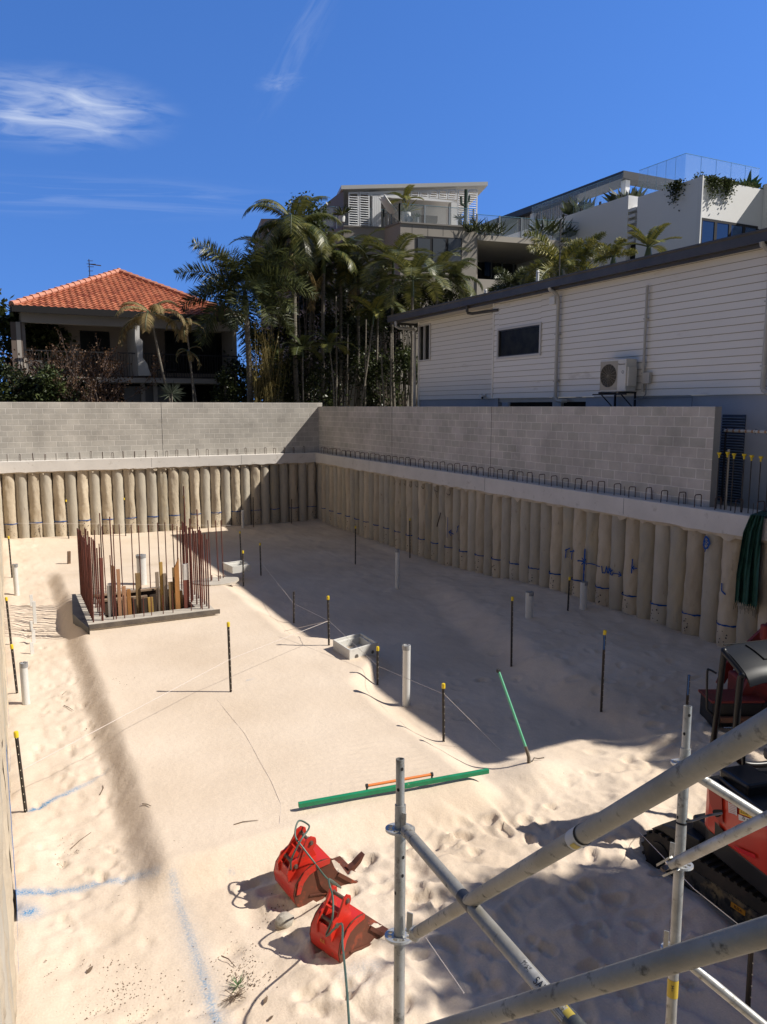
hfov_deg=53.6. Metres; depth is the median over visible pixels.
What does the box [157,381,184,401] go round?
spiky plant
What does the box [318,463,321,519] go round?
concrete pile
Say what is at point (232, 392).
shrub
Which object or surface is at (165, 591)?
timber offcut
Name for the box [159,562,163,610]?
timber offcut
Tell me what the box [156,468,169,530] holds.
concrete pile
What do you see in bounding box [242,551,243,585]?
star picket
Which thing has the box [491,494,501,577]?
concrete pile
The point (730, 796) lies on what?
scaffold tube
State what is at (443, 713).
star picket
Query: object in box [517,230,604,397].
palm tree
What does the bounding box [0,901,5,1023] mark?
concrete pile
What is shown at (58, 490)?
concrete pile
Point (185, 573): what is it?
timber offcut
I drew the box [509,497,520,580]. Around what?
concrete pile
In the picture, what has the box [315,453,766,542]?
capping beam
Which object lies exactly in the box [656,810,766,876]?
scaffold tube
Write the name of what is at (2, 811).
concrete pile
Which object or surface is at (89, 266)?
tv aerial
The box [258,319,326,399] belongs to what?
shrub
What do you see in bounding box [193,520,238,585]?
column starter
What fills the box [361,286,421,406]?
shrub
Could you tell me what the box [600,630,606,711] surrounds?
star picket
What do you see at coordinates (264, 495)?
concrete pile
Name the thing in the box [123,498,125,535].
star picket
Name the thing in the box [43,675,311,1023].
bark crumbs
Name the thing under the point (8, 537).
star picket
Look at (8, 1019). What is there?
concrete pile
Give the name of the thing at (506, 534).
concrete pile
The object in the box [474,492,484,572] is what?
concrete pile
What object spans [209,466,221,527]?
concrete pile
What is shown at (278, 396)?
bamboo clump
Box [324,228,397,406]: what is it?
palm tree
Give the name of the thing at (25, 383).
shrub
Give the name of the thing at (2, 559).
concrete pile
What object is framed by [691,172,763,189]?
hedge
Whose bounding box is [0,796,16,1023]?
concrete pile
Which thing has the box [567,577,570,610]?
star picket
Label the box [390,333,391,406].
slim palm
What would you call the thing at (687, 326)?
weatherboard house
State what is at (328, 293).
palm tree
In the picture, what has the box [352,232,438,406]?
palm tree
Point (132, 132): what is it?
sky
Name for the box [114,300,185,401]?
palm tree
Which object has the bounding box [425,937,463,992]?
string line
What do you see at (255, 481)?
concrete pile
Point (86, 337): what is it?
sliding door
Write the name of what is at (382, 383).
slim palm
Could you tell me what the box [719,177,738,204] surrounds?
trailing plant
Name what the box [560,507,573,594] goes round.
concrete pile
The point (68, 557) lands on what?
timber stub
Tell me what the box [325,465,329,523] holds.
concrete pile
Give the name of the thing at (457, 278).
palm tree
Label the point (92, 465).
capping beam
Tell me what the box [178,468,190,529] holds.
concrete pile
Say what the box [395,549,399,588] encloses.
pvc pipe
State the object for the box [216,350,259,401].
shrub
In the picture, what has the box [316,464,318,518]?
concrete pile
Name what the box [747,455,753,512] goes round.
starter bar
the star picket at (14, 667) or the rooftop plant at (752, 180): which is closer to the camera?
the star picket at (14, 667)
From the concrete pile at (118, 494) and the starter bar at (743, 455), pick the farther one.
the concrete pile at (118, 494)
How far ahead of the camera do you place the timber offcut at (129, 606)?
16.73 m
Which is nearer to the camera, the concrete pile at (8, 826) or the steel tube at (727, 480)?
the concrete pile at (8, 826)
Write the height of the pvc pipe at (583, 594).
0.806 m
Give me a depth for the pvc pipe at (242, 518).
30.16 m
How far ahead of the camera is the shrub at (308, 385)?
34.64 m
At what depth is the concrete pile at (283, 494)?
31.49 m
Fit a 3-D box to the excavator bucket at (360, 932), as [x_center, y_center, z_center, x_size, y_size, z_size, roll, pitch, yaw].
[-0.314,3.650,6.873,0.422,0.597,0.630,7,11,43]
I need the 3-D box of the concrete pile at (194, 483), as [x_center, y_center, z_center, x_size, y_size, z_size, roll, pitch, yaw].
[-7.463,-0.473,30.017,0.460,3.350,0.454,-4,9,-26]
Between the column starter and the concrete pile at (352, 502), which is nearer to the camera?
the column starter
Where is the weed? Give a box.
[222,973,246,1002]
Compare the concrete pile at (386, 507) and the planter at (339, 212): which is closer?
the concrete pile at (386, 507)
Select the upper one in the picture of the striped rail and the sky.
the sky
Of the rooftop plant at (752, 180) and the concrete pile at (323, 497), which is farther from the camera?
the rooftop plant at (752, 180)
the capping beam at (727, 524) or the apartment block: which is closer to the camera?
the capping beam at (727, 524)
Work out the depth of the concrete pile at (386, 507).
26.39 m
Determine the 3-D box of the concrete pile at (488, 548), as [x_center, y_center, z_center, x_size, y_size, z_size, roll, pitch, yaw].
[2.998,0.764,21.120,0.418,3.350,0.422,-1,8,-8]
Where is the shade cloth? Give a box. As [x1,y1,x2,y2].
[733,510,766,613]
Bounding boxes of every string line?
[24,621,327,768]
[39,523,245,526]
[217,700,280,823]
[263,565,484,734]
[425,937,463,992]
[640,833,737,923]
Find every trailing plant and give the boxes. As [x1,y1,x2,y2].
[662,178,689,210]
[703,175,724,205]
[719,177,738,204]
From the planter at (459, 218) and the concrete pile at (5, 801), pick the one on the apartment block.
the planter at (459, 218)
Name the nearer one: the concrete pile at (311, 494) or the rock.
the rock
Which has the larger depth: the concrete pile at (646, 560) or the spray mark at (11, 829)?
the concrete pile at (646, 560)
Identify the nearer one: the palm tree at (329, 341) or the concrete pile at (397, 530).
the concrete pile at (397, 530)
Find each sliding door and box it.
[27,329,67,373]
[80,331,110,373]
[164,331,221,373]
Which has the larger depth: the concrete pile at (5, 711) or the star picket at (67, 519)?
the star picket at (67, 519)
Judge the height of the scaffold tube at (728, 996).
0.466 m
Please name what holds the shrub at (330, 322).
on the ground
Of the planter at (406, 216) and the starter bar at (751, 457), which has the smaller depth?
the starter bar at (751, 457)
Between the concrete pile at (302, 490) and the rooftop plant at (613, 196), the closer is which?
the concrete pile at (302, 490)
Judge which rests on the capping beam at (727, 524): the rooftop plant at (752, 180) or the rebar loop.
the rebar loop
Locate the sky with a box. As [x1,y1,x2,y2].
[0,0,766,401]
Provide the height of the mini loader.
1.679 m
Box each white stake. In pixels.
[29,595,32,605]
[29,621,32,631]
[29,642,33,654]
[31,630,35,642]
[32,601,36,623]
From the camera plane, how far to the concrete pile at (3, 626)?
14.33 m
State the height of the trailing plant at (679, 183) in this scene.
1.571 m
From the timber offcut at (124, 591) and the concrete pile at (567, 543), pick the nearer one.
the timber offcut at (124, 591)
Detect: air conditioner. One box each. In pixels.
[27,360,41,375]
[592,358,636,406]
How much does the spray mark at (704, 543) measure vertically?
0.318 m
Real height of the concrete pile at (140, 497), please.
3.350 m
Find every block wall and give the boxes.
[0,402,321,460]
[318,407,721,506]
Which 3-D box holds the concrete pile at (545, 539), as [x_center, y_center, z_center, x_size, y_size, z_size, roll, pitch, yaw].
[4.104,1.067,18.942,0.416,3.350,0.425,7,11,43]
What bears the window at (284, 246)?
in the apartment block
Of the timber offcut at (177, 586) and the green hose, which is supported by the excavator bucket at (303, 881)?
the green hose
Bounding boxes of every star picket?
[5,597,11,643]
[7,536,12,577]
[10,644,17,692]
[13,731,27,811]
[65,500,68,538]
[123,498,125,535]
[227,622,231,691]
[239,531,241,559]
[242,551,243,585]
[253,497,253,526]
[259,543,261,575]
[293,591,294,622]
[327,596,329,644]
[355,526,355,564]
[376,646,378,684]
[409,518,410,557]
[442,683,444,741]
[510,596,513,666]
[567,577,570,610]
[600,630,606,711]
[686,675,689,704]
[745,919,753,1006]
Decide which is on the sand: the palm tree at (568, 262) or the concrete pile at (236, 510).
the concrete pile at (236, 510)
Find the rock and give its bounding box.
[275,911,293,928]
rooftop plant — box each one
[457,215,518,237]
[527,212,579,239]
[560,195,603,214]
[602,183,647,201]
[737,170,762,187]
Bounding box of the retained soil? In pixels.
[1,471,297,536]
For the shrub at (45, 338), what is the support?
on the ground
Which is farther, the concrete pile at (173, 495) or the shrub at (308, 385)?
the shrub at (308, 385)
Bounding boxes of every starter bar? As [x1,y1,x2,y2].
[715,452,721,508]
[724,452,729,509]
[730,453,736,510]
[740,454,746,511]
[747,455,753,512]
[757,456,763,501]
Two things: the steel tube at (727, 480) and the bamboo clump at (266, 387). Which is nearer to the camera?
the steel tube at (727, 480)
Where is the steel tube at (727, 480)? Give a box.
[725,449,729,509]
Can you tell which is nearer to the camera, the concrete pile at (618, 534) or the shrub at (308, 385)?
the concrete pile at (618, 534)
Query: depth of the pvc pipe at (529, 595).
16.20 m
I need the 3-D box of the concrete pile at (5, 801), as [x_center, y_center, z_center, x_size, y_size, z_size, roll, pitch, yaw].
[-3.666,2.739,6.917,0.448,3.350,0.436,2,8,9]
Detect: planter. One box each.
[333,203,352,222]
[398,199,418,221]
[414,213,420,222]
[453,213,464,224]
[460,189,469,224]
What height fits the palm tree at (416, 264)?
8.860 m
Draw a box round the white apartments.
[478,153,766,396]
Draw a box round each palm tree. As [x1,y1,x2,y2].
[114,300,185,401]
[166,314,205,401]
[173,236,317,401]
[176,346,202,401]
[229,229,316,402]
[242,195,342,402]
[280,261,349,402]
[282,333,323,402]
[285,191,333,401]
[286,230,368,406]
[306,322,358,406]
[307,234,380,406]
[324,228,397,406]
[342,274,416,406]
[347,294,405,406]
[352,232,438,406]
[360,252,458,406]
[389,184,423,211]
[400,247,478,310]
[418,258,483,306]
[487,265,535,291]
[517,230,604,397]
[559,231,612,269]
[593,237,637,396]
[616,223,682,255]
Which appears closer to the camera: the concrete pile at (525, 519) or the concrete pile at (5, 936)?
the concrete pile at (5, 936)
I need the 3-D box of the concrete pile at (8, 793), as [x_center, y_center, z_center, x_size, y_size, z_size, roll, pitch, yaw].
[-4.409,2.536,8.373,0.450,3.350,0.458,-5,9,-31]
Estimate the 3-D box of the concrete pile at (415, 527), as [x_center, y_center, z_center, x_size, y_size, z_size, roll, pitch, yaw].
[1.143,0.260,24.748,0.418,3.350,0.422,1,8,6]
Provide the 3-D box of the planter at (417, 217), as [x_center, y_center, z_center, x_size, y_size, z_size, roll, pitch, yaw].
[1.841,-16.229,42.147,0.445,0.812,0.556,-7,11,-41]
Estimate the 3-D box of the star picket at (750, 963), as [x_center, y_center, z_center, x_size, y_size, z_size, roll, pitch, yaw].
[2.943,3.789,6.109,0.055,1.091,0.055,-4,8,-26]
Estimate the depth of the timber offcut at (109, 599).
16.40 m
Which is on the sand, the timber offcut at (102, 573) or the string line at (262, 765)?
the string line at (262, 765)
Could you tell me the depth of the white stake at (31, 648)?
14.96 m
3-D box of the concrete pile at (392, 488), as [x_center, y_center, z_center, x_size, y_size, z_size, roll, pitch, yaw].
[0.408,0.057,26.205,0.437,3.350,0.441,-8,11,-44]
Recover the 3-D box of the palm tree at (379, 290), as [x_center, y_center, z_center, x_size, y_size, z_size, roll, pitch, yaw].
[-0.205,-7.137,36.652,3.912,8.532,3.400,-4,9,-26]
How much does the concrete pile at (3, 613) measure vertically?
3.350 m
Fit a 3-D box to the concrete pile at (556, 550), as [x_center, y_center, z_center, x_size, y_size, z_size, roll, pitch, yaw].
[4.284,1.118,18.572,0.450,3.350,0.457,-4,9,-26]
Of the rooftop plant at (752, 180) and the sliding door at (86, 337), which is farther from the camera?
the rooftop plant at (752, 180)
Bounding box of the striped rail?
[721,428,766,502]
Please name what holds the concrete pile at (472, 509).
on the sand
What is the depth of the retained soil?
28.36 m
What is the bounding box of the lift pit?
[72,486,219,633]
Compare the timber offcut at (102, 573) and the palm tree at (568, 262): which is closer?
the timber offcut at (102, 573)
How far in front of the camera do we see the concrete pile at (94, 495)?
28.21 m
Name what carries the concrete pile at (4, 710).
on the sand
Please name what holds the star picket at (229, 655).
on the sand
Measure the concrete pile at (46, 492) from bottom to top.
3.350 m
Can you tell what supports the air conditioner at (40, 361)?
on the tiled house at (89, 307)
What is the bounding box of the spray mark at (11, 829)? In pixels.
[6,683,18,968]
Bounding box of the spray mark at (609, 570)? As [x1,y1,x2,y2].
[601,566,621,576]
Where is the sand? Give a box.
[2,519,766,1023]
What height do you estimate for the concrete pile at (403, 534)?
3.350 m
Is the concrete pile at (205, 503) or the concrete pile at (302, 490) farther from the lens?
the concrete pile at (302, 490)
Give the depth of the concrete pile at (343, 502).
29.68 m
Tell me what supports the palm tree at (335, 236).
on the ground
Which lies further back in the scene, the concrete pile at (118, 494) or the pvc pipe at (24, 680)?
the concrete pile at (118, 494)
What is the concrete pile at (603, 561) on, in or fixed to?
on the sand
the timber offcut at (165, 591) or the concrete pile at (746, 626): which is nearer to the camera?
the concrete pile at (746, 626)
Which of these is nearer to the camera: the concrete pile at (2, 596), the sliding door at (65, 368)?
the concrete pile at (2, 596)
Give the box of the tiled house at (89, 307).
[8,268,242,401]
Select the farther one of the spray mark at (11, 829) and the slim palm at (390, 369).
the slim palm at (390, 369)
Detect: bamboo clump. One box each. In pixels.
[242,317,289,402]
[257,322,293,402]
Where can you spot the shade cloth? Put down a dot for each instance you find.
(747, 578)
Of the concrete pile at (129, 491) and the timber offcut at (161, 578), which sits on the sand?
the concrete pile at (129, 491)
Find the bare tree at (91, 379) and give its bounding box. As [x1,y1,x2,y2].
[0,327,167,401]
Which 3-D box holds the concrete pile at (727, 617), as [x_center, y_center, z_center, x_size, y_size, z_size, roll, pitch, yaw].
[6.503,1.724,14.216,0.454,3.350,0.457,-4,9,-26]
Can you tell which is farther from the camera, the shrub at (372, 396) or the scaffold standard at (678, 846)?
the shrub at (372, 396)
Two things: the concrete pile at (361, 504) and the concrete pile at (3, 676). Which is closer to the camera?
the concrete pile at (3, 676)
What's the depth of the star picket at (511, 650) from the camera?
13.90 m
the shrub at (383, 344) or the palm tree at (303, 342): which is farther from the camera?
the shrub at (383, 344)
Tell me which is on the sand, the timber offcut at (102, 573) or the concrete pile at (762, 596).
the concrete pile at (762, 596)
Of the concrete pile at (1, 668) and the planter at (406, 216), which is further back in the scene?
the planter at (406, 216)
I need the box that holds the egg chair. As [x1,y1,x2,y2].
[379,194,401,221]
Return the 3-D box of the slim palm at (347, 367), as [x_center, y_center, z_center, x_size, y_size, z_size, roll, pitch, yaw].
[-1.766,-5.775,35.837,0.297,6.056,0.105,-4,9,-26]
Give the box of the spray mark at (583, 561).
[577,549,599,580]
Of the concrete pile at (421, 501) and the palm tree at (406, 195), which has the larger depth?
the palm tree at (406, 195)
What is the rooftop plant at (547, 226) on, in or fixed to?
on the apartment block
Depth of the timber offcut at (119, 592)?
16.52 m
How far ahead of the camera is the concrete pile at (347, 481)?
29.31 m
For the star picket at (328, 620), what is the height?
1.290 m
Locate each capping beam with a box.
[0,452,322,474]
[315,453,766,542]
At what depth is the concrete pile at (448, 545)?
22.77 m
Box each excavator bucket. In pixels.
[274,826,364,907]
[309,885,387,962]
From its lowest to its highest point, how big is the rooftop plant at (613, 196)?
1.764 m
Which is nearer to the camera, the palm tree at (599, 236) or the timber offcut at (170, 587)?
the timber offcut at (170, 587)
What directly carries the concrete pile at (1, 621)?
on the sand
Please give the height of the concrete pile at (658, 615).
3.350 m
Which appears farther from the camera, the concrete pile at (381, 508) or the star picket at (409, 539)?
the concrete pile at (381, 508)
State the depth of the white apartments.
39.86 m
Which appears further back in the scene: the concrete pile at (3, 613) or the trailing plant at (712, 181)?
the trailing plant at (712, 181)
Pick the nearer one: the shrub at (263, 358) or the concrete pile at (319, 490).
the concrete pile at (319, 490)
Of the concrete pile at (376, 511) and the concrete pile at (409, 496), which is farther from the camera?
the concrete pile at (376, 511)
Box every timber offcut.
[99,558,104,611]
[107,585,113,616]
[111,565,114,605]
[116,569,121,615]
[121,586,126,615]
[126,589,131,614]
[135,573,141,613]
[147,597,153,612]
[155,572,159,611]
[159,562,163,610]
[163,573,168,610]
[168,582,173,609]
[172,567,174,609]
[174,558,179,608]
[180,590,183,608]
[182,564,189,607]
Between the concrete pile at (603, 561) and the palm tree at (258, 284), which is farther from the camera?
the palm tree at (258, 284)
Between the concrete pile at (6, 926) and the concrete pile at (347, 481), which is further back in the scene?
the concrete pile at (347, 481)
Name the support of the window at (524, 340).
in the weatherboard house at (687, 326)
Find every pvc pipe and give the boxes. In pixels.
[12,563,19,595]
[19,661,29,704]
[136,554,146,584]
[241,510,243,527]
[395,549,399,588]
[402,644,410,706]
[525,591,533,618]
[580,581,587,609]
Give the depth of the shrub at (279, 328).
37.21 m
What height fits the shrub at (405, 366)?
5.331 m
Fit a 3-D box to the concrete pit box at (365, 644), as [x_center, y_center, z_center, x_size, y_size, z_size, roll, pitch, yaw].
[-0.536,2.563,14.465,0.699,0.220,0.909,-4,9,-26]
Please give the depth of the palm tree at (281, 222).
33.20 m
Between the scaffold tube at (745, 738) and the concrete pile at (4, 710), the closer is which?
the scaffold tube at (745, 738)
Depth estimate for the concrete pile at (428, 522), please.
23.86 m
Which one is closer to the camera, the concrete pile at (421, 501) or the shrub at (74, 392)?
the concrete pile at (421, 501)
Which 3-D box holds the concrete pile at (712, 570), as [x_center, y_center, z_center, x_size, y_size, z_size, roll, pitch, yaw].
[6.326,1.673,14.579,0.424,3.350,0.421,-6,10,-40]
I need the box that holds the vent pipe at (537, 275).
[536,270,538,280]
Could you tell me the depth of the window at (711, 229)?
37.73 m
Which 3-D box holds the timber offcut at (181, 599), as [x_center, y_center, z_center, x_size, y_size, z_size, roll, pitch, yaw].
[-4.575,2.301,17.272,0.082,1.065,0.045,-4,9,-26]
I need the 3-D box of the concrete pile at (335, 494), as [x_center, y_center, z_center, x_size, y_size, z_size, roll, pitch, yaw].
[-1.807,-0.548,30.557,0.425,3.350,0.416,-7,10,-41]
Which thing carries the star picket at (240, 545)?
on the sand
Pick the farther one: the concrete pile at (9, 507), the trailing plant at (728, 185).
the trailing plant at (728, 185)
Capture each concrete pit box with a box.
[223,560,250,573]
[333,633,377,659]
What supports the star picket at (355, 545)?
on the sand
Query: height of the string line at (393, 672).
0.730 m
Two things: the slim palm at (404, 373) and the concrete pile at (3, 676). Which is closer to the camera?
the concrete pile at (3, 676)
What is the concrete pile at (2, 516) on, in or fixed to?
on the sand
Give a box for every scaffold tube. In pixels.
[401,824,585,1023]
[409,708,766,941]
[426,915,766,1023]
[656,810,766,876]
[689,967,766,1023]
[698,777,762,816]
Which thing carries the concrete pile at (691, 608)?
on the sand
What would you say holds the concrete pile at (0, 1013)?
on the sand
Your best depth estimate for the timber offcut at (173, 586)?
17.24 m
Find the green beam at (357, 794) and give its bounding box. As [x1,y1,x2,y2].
[298,768,488,807]
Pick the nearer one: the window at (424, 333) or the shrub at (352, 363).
the window at (424, 333)
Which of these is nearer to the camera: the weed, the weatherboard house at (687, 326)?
the weed
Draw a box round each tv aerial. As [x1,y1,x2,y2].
[87,259,100,276]
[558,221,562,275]
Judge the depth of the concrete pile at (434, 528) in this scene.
23.49 m
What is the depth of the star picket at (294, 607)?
17.12 m
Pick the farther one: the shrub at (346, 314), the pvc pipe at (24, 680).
the shrub at (346, 314)
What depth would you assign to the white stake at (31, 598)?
18.56 m
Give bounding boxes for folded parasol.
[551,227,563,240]
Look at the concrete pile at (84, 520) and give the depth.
28.03 m
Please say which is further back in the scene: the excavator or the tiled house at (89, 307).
the tiled house at (89, 307)
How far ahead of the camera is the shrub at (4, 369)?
28.59 m
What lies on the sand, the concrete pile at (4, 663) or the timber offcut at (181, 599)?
the concrete pile at (4, 663)
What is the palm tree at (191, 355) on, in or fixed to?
on the ground
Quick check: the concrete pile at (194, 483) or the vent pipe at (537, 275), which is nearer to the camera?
the vent pipe at (537, 275)
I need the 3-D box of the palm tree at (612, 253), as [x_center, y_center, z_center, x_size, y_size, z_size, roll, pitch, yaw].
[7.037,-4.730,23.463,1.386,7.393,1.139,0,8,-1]
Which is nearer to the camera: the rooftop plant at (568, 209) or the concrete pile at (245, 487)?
the concrete pile at (245, 487)
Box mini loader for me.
[698,622,766,728]
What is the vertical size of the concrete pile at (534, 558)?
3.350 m
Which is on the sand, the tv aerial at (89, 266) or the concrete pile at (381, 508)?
the concrete pile at (381, 508)
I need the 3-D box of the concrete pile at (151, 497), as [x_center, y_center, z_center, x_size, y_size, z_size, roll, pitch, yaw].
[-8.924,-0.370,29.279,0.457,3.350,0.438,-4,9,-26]
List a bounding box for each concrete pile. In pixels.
[0,474,4,537]
[0,530,3,583]
[0,537,3,585]
[0,573,5,649]
[0,582,5,655]
[0,596,5,663]
[0,607,6,687]
[0,618,8,748]
[0,639,8,760]
[0,641,9,771]
[0,644,10,800]
[0,672,9,803]
[0,681,11,834]
[0,688,12,874]
[0,714,12,898]
[0,756,14,943]
[0,774,16,1016]
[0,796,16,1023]
[0,819,14,1023]
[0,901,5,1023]
[0,906,11,1023]
[0,999,1,1023]
[1,474,17,538]
[1,579,4,631]
[2,757,13,893]
[2,878,13,1007]
[8,798,11,846]
[14,474,30,537]
[27,473,42,537]
[39,472,54,536]
[52,472,67,536]
[64,472,78,535]
[76,471,90,535]
[88,471,102,534]
[100,470,113,533]
[111,470,124,533]
[122,469,136,532]
[134,469,147,532]
[145,469,158,531]
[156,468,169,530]
[167,468,179,530]
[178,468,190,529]
[188,467,200,528]
[199,467,210,527]
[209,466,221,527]
[220,466,230,526]
[230,466,241,525]
[240,465,250,525]
[249,465,260,524]
[259,465,269,523]
[269,464,279,523]
[279,464,288,522]
[288,464,298,521]
[297,463,306,520]
[307,463,316,519]
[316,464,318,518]
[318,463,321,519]
[321,465,325,521]
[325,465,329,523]
[329,466,333,525]
[333,466,337,526]
[337,467,341,528]
[341,468,345,529]
[345,468,349,530]
[350,470,354,532]
[354,470,359,534]
[359,471,363,536]
[363,471,368,537]
[368,472,373,539]
[373,475,378,540]
[379,474,383,543]
[383,475,389,544]
[389,476,395,546]
[394,477,400,548]
[400,479,406,550]
[406,479,412,552]
[412,481,418,554]
[418,481,425,556]
[424,483,432,558]
[431,484,438,561]
[438,485,445,564]
[444,487,452,565]
[452,488,460,567]
[459,489,467,569]
[467,490,476,571]
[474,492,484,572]
[483,494,492,575]
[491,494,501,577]
[500,496,510,578]
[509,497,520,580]
[519,500,530,582]
[528,502,540,584]
[539,503,551,587]
[549,506,562,590]
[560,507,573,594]
[571,508,586,596]
[585,512,599,601]
[595,513,611,606]
[609,516,625,610]
[622,518,639,614]
[636,522,654,619]
[650,524,670,624]
[666,526,687,630]
[681,531,705,635]
[699,534,722,642]
[716,539,741,646]
[735,543,761,642]
[757,543,766,630]
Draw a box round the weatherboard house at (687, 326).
[387,228,766,510]
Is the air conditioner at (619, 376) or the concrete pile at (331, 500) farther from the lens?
the concrete pile at (331, 500)
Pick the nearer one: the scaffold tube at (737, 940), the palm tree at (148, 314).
the scaffold tube at (737, 940)
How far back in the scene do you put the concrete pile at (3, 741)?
7.68 m
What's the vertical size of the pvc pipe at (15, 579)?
1.007 m
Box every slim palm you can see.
[308,315,310,400]
[335,296,337,406]
[346,324,348,406]
[364,319,366,406]
[381,356,384,406]
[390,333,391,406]
[402,325,405,406]
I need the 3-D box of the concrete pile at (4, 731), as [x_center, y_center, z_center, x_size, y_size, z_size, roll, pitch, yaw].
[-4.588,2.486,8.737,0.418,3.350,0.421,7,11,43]
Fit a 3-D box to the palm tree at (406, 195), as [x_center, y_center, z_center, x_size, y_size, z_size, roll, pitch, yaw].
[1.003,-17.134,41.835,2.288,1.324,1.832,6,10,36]
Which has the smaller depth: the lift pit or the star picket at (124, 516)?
the lift pit
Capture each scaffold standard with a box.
[385,757,412,1023]
[661,705,722,1023]
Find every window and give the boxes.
[280,246,305,346]
[416,236,461,271]
[418,323,430,361]
[496,322,541,358]
[630,245,635,258]
[700,218,758,242]
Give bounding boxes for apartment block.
[254,182,578,406]
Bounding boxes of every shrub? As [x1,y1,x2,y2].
[0,288,87,383]
[0,356,30,401]
[0,361,37,401]
[21,362,74,401]
[39,363,88,401]
[203,365,246,401]
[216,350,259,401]
[223,371,275,401]
[237,322,307,402]
[238,328,285,398]
[242,299,291,402]
[255,329,351,406]
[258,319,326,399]
[270,279,317,389]
[284,300,368,405]
[299,259,370,406]
[308,286,375,406]
[313,326,389,406]
[343,293,406,404]
[357,349,408,406]
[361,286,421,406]
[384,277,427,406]
[389,342,417,406]
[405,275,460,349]
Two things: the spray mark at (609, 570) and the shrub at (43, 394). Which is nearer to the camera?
the spray mark at (609, 570)
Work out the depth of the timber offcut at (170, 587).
17.08 m
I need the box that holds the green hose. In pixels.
[290,820,349,1023]
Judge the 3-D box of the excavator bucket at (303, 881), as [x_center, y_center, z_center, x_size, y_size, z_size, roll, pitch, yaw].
[-0.606,3.501,7.715,0.933,0.683,0.502,-5,9,-32]
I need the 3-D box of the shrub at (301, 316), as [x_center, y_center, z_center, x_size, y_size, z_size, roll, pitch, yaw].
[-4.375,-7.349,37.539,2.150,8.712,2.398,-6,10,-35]
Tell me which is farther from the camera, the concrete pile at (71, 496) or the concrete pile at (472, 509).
the concrete pile at (71, 496)
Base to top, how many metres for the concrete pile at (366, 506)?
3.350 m
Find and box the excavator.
[641,640,766,923]
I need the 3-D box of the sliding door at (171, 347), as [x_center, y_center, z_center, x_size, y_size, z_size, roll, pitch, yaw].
[-9.522,-8.220,39.205,3.431,2.101,0.035,-4,9,-26]
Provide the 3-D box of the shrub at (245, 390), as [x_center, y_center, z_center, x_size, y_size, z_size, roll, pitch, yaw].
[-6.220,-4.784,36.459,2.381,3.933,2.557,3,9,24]
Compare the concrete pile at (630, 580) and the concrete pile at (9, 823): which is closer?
the concrete pile at (9, 823)
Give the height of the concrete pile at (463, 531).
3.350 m
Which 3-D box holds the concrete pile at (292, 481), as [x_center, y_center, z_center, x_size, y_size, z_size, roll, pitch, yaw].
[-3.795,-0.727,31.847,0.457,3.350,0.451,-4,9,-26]
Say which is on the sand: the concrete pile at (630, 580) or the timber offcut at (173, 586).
the concrete pile at (630, 580)
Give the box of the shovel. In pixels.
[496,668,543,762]
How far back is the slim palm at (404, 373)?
35.25 m
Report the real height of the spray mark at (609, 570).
0.190 m
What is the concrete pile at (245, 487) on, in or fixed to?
on the sand
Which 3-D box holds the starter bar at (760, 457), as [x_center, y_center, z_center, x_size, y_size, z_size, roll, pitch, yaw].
[6.700,-0.438,13.549,0.076,1.117,0.080,-4,9,-26]
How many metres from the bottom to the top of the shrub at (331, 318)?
9.950 m
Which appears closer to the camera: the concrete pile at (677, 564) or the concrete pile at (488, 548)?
the concrete pile at (677, 564)
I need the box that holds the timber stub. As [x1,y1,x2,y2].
[67,551,70,563]
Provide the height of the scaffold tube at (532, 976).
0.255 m
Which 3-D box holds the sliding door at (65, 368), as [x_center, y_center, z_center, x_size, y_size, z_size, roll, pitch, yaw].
[-16.023,-7.609,35.982,1.859,2.079,0.035,-4,9,-26]
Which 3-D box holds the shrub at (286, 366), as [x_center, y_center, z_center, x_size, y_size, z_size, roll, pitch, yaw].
[-5.102,-5.699,35.328,3.198,6.069,3.922,0,8,1]
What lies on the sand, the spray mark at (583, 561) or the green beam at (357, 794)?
the green beam at (357, 794)
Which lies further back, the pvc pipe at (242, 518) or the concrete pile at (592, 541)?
the pvc pipe at (242, 518)
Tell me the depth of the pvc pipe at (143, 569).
19.73 m
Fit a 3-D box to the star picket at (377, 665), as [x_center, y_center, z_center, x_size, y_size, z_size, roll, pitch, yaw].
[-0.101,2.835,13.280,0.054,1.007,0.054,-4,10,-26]
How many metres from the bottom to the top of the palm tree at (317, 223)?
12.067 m
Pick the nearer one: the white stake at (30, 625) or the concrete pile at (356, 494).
the white stake at (30, 625)
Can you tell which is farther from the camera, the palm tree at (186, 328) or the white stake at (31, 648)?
the palm tree at (186, 328)
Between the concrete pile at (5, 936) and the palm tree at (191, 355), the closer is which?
the concrete pile at (5, 936)
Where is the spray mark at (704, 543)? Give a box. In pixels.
[703,536,709,551]
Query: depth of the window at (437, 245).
41.97 m
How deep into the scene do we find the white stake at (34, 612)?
17.03 m
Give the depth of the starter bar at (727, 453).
14.14 m
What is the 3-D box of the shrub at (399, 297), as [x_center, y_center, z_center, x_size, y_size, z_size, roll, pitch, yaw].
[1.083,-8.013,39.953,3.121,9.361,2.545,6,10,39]

